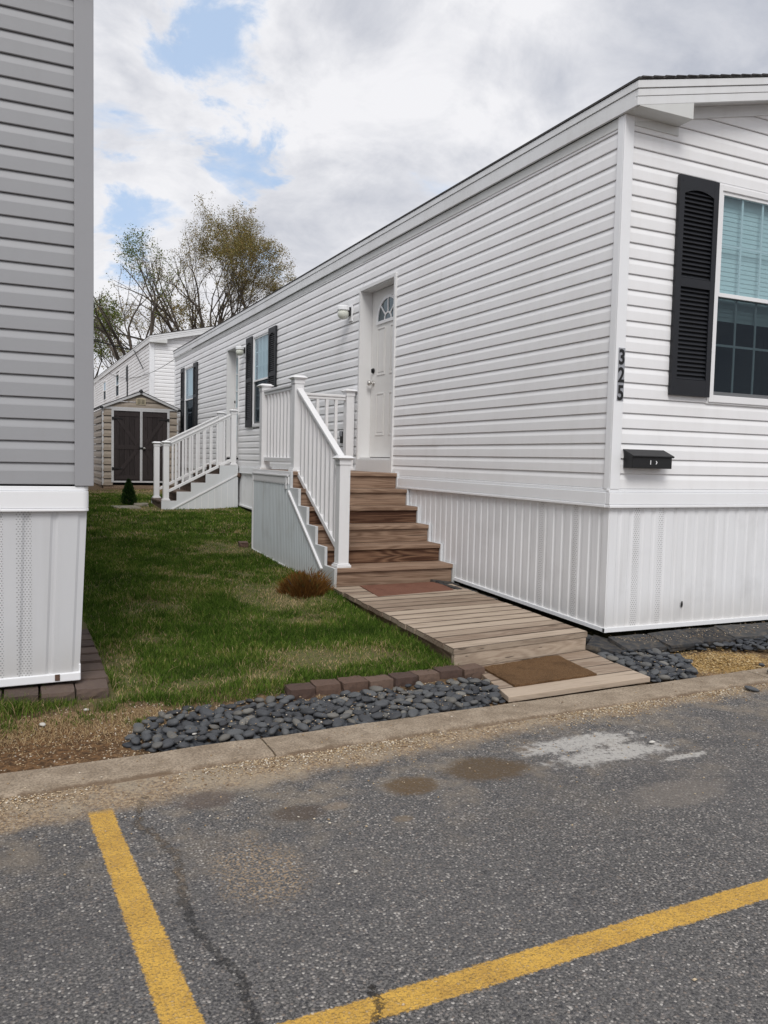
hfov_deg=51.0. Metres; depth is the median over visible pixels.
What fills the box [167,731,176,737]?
pebble
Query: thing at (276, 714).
pebble
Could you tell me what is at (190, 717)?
pebble
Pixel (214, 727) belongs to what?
pebble
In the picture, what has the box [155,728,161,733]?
pebble
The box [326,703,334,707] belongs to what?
pebble
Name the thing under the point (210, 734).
pebble
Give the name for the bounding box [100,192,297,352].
tree
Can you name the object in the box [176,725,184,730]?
pebble
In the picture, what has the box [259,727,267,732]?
pebble
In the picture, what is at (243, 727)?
pebble
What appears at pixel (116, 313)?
tree
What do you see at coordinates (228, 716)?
pebble
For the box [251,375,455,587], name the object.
porch stairs
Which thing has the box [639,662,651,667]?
pebble
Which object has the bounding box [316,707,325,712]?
pebble
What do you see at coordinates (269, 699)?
pebble
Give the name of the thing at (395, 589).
doormat
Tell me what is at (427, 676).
edging brick
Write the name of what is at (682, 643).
edging slab
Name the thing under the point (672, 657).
pebble
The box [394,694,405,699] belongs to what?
pebble
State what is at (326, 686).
edging brick
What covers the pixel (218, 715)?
pebble
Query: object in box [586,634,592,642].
edging slab
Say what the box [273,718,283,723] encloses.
pebble
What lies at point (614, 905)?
road
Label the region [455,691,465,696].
pebble
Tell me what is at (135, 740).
pebble
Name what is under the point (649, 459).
mailbox
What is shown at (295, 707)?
pebble
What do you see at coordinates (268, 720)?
pebble
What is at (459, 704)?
pebble
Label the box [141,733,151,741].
pebble
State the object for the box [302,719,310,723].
pebble
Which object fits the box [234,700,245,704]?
pebble
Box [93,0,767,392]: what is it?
sky
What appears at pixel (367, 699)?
pebble
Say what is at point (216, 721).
pebble
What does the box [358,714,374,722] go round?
pebble
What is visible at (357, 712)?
pebble
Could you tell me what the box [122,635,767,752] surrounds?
pebble bed
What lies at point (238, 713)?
pebble
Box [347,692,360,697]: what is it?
pebble
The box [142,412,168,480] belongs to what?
door
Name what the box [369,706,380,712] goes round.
pebble
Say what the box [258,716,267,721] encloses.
pebble
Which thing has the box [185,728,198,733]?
pebble
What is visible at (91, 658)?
paving brick
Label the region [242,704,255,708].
pebble
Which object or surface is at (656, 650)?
pebble
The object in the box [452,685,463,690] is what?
pebble
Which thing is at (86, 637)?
paving brick
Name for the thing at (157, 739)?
pebble
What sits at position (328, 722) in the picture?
pebble
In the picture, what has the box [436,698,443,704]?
pebble
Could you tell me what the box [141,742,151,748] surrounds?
pebble
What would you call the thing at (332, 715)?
pebble
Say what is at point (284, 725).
pebble
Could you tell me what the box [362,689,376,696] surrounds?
pebble
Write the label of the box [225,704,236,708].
pebble
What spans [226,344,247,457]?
door
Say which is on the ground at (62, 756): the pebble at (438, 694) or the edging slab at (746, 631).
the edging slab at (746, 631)
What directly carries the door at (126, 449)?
in the storage shed
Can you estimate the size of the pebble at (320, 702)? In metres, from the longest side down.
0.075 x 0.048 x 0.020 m
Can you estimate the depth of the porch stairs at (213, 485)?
13.65 m
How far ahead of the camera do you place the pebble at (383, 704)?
3.92 m
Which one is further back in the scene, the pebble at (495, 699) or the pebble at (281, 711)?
the pebble at (495, 699)
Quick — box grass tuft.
[0,659,458,738]
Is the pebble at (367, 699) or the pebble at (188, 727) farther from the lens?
the pebble at (367, 699)
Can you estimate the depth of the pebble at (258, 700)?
3.96 m
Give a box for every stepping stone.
[111,505,140,508]
[133,503,147,505]
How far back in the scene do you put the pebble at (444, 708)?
3.92 m
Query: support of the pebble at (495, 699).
on the ground at (62, 756)
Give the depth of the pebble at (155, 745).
3.31 m
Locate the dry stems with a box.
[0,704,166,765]
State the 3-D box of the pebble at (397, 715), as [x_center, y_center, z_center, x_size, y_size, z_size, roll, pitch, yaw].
[0.048,0.962,3.791,0.078,0.026,0.046,-15,13,8]
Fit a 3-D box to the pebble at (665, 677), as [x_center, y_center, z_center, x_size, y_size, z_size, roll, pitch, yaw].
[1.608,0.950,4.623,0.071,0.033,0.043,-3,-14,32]
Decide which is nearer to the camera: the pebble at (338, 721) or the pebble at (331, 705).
the pebble at (338, 721)
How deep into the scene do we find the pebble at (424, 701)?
3.98 m
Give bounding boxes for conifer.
[119,478,137,504]
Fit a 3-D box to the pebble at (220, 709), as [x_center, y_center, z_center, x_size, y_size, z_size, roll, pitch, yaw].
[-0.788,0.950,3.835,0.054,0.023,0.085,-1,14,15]
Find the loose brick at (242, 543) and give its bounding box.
[238,541,247,547]
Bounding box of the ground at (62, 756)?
[0,463,767,773]
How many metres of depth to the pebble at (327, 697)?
4.05 m
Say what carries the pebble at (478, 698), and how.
on the pebble bed
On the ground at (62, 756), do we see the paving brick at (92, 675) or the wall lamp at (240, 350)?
the paving brick at (92, 675)
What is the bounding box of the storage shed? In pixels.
[94,389,180,488]
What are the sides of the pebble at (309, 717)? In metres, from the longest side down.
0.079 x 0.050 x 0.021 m
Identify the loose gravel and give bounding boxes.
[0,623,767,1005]
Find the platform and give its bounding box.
[481,650,649,702]
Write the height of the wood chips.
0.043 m
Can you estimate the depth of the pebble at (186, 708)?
3.82 m
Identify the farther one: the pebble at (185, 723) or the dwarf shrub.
the dwarf shrub
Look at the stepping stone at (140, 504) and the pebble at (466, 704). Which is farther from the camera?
the stepping stone at (140, 504)
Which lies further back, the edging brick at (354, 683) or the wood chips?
the wood chips
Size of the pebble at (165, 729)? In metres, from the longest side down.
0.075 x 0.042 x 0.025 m
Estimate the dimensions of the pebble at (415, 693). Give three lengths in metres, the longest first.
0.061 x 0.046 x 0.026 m
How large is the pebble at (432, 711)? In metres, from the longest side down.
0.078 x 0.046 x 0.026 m
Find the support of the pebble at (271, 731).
on the pebble bed
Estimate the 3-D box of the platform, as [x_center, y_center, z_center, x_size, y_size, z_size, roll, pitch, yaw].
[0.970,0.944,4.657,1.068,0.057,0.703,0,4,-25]
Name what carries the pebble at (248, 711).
on the pebble bed
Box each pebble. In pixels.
[124,735,136,740]
[131,737,139,744]
[132,727,144,733]
[133,723,143,727]
[141,719,151,724]
[141,730,151,734]
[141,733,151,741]
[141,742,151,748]
[146,716,157,720]
[146,722,158,730]
[152,741,162,748]
[153,737,160,742]
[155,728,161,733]
[156,718,163,723]
[158,711,165,717]
[160,738,174,748]
[162,727,177,733]
[163,714,173,719]
[166,710,180,714]
[166,718,178,726]
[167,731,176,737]
[172,737,183,744]
[176,714,184,720]
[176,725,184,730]
[177,742,189,748]
[181,721,194,726]
[182,705,194,710]
[184,725,197,729]
[184,736,194,740]
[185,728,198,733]
[186,715,193,720]
[189,711,196,716]
[193,714,207,720]
[196,735,206,741]
[198,726,207,731]
[198,731,208,735]
[199,707,214,716]
[200,721,210,727]
[205,732,218,737]
[209,735,216,740]
[210,724,219,729]
[210,730,221,733]
[211,718,226,723]
[213,713,222,718]
[214,707,224,712]
[218,734,230,741]
[219,720,227,725]
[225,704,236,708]
[225,713,234,720]
[226,728,243,736]
[228,722,237,727]
[232,725,247,730]
[233,710,242,715]
[233,715,243,720]
[233,734,243,740]
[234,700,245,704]
[239,719,245,724]
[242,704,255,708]
[242,708,253,713]
[242,730,254,737]
[244,715,255,724]
[247,717,260,725]
[247,726,259,733]
[254,697,263,702]
[255,702,264,708]
[256,710,269,716]
[256,722,267,727]
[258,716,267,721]
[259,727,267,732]
[264,717,272,726]
[265,696,275,703]
[266,702,276,707]
[268,728,276,734]
[269,722,278,727]
[270,712,281,717]
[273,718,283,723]
[274,703,283,710]
[275,709,285,713]
[279,698,289,704]
[279,723,292,729]
[281,728,289,734]
[283,717,291,722]
[284,695,294,699]
[286,705,298,710]
[292,716,304,720]
[292,718,300,725]
[293,712,301,716]
[296,723,308,730]
[300,707,315,714]
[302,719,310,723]
[304,715,313,721]
[311,724,323,730]
[313,712,327,718]
[315,700,325,704]
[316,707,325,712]
[321,695,331,700]
[322,720,332,724]
[324,707,333,713]
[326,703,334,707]
[327,712,338,718]
[330,694,339,698]
[331,717,344,726]
[336,701,343,706]
[336,707,344,713]
[339,713,350,719]
[340,690,350,696]
[344,700,352,706]
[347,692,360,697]
[347,718,355,723]
[352,710,364,715]
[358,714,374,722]
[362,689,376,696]
[362,698,372,701]
[363,705,373,708]
[369,685,382,691]
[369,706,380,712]
[370,712,383,718]
[374,700,388,707]
[377,695,384,699]
[386,712,401,719]
[388,705,398,709]
[392,698,403,703]
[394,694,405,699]
[398,705,408,711]
[399,700,410,704]
[408,709,417,717]
[412,698,422,702]
[412,703,427,709]
[413,691,421,695]
[420,685,431,690]
[420,709,428,715]
[422,699,431,703]
[424,692,432,697]
[425,702,439,709]
[429,709,438,713]
[433,692,445,696]
[435,684,445,688]
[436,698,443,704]
[437,687,450,691]
[439,702,452,711]
[440,706,448,710]
[446,691,454,696]
[447,697,456,703]
[450,681,459,684]
[451,694,462,699]
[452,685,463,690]
[454,702,462,707]
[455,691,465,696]
[457,677,468,683]
[461,689,472,694]
[462,702,470,707]
[464,696,473,702]
[469,679,480,682]
[470,700,477,704]
[474,696,483,701]
[479,685,492,691]
[480,680,489,685]
[481,698,488,704]
[487,691,500,698]
[491,697,498,702]
[606,655,618,660]
[615,660,626,665]
[625,661,635,665]
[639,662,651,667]
[651,670,658,674]
[652,648,661,653]
[658,670,667,675]
[658,675,670,680]
[667,655,677,659]
[667,668,675,672]
[681,664,691,668]
[744,685,759,691]
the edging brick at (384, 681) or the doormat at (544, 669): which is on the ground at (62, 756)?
the edging brick at (384, 681)
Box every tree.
[94,224,189,359]
[94,283,228,369]
[94,292,139,378]
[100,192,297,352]
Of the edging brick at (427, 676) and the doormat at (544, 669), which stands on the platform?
the doormat at (544, 669)
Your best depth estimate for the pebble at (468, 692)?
4.17 m
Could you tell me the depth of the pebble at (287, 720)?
3.70 m
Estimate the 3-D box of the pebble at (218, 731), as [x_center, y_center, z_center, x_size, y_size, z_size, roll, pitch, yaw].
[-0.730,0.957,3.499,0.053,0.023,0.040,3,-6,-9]
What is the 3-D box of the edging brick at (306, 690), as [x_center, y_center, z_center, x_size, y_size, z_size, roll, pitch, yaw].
[-0.431,0.928,4.106,0.145,0.089,0.110,-1,7,-26]
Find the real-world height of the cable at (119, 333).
2.324 m
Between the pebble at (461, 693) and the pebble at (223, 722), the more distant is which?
the pebble at (461, 693)
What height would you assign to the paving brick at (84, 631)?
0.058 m
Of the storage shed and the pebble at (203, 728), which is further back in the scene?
the storage shed
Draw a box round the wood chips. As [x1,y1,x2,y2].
[674,646,767,674]
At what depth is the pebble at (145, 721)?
3.62 m
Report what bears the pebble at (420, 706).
on the pebble bed
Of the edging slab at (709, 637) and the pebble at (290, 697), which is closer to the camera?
the pebble at (290, 697)
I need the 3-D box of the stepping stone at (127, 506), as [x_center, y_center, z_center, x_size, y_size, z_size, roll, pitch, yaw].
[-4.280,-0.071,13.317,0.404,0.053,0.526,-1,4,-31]
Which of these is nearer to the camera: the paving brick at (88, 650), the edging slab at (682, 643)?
the paving brick at (88, 650)
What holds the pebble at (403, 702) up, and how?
on the pebble bed
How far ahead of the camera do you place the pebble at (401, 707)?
3.92 m
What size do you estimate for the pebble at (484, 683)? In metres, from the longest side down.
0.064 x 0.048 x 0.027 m
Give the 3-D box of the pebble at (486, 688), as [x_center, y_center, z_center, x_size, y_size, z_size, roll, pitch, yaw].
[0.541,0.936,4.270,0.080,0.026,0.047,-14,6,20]
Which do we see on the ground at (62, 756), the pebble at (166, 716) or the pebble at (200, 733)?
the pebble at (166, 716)
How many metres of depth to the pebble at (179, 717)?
3.66 m
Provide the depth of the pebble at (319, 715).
3.76 m
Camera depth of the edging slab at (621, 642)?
5.32 m
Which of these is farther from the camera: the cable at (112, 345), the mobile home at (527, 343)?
the cable at (112, 345)
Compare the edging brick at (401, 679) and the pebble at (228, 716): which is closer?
the pebble at (228, 716)
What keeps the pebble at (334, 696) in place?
on the ground at (62, 756)
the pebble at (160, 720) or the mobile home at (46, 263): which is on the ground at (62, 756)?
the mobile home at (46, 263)
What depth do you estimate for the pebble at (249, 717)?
3.73 m
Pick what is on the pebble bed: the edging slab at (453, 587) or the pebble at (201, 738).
the pebble at (201, 738)
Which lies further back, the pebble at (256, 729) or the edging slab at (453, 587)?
the edging slab at (453, 587)
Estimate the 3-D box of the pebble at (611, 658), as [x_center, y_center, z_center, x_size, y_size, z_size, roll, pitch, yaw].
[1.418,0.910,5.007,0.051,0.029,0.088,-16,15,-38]
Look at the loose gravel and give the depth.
3.46 m
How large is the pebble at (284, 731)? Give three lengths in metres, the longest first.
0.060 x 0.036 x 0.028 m
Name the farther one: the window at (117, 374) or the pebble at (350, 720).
the window at (117, 374)
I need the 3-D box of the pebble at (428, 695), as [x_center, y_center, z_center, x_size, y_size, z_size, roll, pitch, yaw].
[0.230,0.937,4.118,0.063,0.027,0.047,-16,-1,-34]
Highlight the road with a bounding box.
[0,683,767,1023]
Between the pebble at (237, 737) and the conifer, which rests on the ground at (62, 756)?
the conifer
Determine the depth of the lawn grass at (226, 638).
5.61 m
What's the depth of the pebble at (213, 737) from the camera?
3.40 m
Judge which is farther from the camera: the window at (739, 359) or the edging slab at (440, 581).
the edging slab at (440, 581)
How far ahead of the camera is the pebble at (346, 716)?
3.75 m
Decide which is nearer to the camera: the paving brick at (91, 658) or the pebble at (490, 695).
the pebble at (490, 695)
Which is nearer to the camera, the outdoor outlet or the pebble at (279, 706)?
the pebble at (279, 706)
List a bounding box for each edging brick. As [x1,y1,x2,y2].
[284,682,315,700]
[310,678,340,694]
[337,675,367,691]
[363,674,392,689]
[388,671,417,686]
[410,669,439,682]
[434,665,462,679]
[455,663,484,679]
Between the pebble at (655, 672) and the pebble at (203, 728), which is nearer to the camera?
the pebble at (203, 728)
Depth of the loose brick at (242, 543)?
8.99 m
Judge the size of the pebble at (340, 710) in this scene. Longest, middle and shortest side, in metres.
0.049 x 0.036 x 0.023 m
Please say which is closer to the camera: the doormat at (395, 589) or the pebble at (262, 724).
the pebble at (262, 724)
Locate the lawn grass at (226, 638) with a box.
[82,489,457,705]
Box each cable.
[94,326,143,339]
[94,340,130,349]
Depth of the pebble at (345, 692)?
4.12 m
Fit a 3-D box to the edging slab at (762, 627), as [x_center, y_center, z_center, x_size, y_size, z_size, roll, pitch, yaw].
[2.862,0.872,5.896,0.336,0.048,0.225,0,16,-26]
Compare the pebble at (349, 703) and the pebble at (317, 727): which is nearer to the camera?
the pebble at (317, 727)
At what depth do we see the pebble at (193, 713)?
3.75 m
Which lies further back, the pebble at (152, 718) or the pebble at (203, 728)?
the pebble at (152, 718)
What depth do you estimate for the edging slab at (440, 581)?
7.09 m
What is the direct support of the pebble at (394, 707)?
on the pebble bed
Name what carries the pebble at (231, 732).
on the pebble bed
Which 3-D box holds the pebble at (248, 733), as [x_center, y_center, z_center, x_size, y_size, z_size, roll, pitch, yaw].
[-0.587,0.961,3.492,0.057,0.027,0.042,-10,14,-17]
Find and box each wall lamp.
[236,346,245,357]
[337,305,352,321]
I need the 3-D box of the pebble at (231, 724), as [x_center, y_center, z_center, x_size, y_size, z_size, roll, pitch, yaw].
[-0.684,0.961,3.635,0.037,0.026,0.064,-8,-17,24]
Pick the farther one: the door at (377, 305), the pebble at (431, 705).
the door at (377, 305)
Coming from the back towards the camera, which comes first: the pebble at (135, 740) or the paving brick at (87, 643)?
the paving brick at (87, 643)
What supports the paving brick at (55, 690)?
on the ground at (62, 756)
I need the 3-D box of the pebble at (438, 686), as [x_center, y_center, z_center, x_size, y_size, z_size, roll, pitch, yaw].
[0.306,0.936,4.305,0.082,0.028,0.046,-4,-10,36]
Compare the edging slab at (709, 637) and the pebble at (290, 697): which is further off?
the edging slab at (709, 637)
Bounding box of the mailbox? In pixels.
[623,449,674,468]
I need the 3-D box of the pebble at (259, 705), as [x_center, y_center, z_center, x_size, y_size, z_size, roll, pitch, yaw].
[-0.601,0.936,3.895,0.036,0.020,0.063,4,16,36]
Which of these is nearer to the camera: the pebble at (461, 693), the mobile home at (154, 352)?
the pebble at (461, 693)
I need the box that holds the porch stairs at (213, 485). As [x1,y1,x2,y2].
[151,409,240,508]
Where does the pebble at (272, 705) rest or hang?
on the pebble bed
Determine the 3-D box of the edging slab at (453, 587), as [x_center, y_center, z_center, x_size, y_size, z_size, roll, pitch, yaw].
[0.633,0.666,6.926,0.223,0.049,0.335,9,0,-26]
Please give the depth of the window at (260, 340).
12.83 m
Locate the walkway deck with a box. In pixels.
[333,584,586,665]
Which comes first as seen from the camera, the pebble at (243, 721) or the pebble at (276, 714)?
the pebble at (243, 721)
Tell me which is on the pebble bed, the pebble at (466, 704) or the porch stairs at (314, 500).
the pebble at (466, 704)
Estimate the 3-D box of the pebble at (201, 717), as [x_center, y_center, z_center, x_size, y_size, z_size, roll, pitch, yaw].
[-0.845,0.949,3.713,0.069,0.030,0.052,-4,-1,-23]
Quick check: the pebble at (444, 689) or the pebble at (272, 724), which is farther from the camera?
the pebble at (444, 689)
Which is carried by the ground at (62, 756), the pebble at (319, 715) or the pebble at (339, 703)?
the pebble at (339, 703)
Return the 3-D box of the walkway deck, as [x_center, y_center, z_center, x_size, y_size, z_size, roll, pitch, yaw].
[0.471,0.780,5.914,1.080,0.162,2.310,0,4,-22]
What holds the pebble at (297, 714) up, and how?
on the pebble bed
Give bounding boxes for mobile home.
[0,0,93,686]
[94,326,214,450]
[173,73,767,632]
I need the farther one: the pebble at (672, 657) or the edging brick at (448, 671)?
the pebble at (672, 657)
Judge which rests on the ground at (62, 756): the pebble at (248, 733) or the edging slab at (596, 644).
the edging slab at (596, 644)
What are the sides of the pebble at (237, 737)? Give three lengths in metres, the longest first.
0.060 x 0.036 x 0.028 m
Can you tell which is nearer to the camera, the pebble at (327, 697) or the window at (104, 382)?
the pebble at (327, 697)
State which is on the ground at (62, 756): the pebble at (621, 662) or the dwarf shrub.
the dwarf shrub
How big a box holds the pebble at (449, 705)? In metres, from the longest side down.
0.102 x 0.059 x 0.033 m
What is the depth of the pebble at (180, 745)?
3.35 m
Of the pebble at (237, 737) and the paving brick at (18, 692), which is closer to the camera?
the pebble at (237, 737)
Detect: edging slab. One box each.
[430,579,458,585]
[439,583,477,591]
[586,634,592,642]
[586,635,622,655]
[608,634,666,652]
[647,629,703,651]
[681,627,735,645]
[714,624,767,642]
[751,622,767,633]
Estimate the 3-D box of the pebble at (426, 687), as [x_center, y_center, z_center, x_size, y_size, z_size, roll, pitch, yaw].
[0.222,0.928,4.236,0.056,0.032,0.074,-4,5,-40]
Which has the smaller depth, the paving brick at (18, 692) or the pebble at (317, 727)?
the pebble at (317, 727)
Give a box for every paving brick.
[3,684,38,706]
[40,682,74,703]
[68,670,108,687]
[75,679,108,699]
[80,647,98,654]
[80,654,101,663]
[81,629,89,633]
[81,634,91,640]
[81,640,94,647]
[81,663,103,671]
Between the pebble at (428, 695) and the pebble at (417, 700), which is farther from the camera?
the pebble at (428, 695)
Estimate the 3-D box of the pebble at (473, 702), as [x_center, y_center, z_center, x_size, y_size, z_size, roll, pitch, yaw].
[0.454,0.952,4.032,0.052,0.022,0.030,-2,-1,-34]
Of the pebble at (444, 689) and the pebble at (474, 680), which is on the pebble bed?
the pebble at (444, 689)
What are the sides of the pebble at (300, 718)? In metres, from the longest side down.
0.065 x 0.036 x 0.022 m
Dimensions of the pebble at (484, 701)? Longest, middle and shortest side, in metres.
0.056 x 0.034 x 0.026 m
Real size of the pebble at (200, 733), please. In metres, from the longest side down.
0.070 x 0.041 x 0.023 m
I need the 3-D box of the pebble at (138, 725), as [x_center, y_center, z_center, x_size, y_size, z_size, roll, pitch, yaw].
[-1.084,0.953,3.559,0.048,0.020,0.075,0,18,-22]
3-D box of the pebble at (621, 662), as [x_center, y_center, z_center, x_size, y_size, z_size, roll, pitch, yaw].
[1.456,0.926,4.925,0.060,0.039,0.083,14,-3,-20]
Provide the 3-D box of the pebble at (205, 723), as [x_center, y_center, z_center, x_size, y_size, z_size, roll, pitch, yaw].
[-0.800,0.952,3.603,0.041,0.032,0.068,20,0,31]
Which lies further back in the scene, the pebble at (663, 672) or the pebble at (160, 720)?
the pebble at (663, 672)
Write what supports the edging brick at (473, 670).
on the ground at (62, 756)
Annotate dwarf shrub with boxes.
[271,567,336,599]
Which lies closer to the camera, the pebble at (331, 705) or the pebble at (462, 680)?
the pebble at (331, 705)
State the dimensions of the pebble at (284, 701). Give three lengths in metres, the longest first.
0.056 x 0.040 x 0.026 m
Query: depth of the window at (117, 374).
28.83 m
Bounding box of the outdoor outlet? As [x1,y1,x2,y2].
[339,431,342,442]
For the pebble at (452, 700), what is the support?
on the pebble bed
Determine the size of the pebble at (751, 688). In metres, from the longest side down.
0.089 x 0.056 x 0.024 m
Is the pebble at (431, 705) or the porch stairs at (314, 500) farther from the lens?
the porch stairs at (314, 500)
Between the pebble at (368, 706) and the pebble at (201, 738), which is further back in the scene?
the pebble at (368, 706)
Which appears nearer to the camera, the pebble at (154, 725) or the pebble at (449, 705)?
the pebble at (154, 725)
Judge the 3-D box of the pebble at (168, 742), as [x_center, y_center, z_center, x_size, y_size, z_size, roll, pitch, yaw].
[-0.905,0.965,3.356,0.066,0.028,0.050,-16,28,-39]
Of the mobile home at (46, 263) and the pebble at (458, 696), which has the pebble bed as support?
the pebble at (458, 696)
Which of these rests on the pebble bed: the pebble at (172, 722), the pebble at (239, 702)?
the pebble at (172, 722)
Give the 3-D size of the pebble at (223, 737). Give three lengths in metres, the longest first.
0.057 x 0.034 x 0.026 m
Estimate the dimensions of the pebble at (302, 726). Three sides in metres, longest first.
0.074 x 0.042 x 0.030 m
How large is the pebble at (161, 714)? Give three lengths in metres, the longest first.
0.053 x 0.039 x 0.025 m
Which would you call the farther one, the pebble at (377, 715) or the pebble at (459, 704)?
the pebble at (459, 704)
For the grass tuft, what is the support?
on the ground at (62, 756)
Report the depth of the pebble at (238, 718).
3.70 m
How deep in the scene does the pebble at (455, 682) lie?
4.36 m
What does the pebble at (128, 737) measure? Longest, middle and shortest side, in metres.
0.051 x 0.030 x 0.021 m
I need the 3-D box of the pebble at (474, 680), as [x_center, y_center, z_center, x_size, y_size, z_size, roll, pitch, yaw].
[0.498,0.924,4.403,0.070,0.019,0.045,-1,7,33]
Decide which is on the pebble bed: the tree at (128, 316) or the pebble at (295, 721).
the pebble at (295, 721)
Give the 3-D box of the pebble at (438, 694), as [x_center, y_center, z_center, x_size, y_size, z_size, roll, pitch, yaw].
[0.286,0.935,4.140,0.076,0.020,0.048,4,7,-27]
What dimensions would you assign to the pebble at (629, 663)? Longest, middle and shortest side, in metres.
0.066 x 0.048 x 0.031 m
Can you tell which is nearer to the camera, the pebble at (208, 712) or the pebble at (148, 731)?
the pebble at (148, 731)
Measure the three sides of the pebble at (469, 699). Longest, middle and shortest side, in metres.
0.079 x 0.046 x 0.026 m
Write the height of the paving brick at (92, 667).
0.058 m
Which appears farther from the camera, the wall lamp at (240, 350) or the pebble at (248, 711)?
the wall lamp at (240, 350)
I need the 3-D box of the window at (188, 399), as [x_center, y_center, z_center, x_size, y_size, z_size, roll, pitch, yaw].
[-4.090,-2.447,17.560,0.328,1.479,0.964,0,4,-25]
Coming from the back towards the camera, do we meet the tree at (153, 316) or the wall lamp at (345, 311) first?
the tree at (153, 316)
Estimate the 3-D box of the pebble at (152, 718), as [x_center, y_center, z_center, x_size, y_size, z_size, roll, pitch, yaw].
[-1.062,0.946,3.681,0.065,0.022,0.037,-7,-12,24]
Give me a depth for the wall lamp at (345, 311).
9.27 m
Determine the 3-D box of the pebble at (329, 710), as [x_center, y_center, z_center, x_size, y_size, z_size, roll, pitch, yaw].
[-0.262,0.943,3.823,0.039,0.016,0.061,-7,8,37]
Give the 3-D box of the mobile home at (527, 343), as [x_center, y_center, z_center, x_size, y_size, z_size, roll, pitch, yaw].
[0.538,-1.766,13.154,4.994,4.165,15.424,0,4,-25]
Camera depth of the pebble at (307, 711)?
3.78 m
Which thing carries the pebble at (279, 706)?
on the ground at (62, 756)
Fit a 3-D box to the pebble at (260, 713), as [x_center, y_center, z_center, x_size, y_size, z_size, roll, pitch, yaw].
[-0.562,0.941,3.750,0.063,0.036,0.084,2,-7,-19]
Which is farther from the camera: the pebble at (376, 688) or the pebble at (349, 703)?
the pebble at (376, 688)
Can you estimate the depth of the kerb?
3.50 m
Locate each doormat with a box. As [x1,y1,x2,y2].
[360,582,452,595]
[484,655,596,686]
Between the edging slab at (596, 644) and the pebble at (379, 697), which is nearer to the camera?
the pebble at (379, 697)
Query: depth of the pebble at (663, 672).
4.68 m
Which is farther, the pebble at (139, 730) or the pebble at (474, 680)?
the pebble at (474, 680)
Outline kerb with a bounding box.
[0,667,767,798]
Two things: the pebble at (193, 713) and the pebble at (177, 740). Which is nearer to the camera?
the pebble at (177, 740)
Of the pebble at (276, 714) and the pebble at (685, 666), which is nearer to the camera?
the pebble at (276, 714)
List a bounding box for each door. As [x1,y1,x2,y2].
[112,411,139,480]
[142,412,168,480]
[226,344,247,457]
[356,272,409,459]
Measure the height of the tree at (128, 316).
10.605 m
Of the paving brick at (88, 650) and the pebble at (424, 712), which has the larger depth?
the paving brick at (88, 650)
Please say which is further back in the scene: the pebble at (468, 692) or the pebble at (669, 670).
the pebble at (669, 670)
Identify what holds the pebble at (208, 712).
on the pebble bed
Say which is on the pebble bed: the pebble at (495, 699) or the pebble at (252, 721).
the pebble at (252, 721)
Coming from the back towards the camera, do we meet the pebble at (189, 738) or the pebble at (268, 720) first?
the pebble at (268, 720)
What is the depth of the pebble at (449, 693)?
4.13 m
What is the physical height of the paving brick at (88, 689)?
0.058 m
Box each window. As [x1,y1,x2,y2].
[103,380,107,401]
[115,372,120,397]
[184,364,206,430]
[252,329,288,427]
[679,183,767,407]
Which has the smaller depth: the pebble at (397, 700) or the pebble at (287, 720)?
the pebble at (287, 720)
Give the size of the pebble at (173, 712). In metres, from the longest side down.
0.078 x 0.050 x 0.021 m

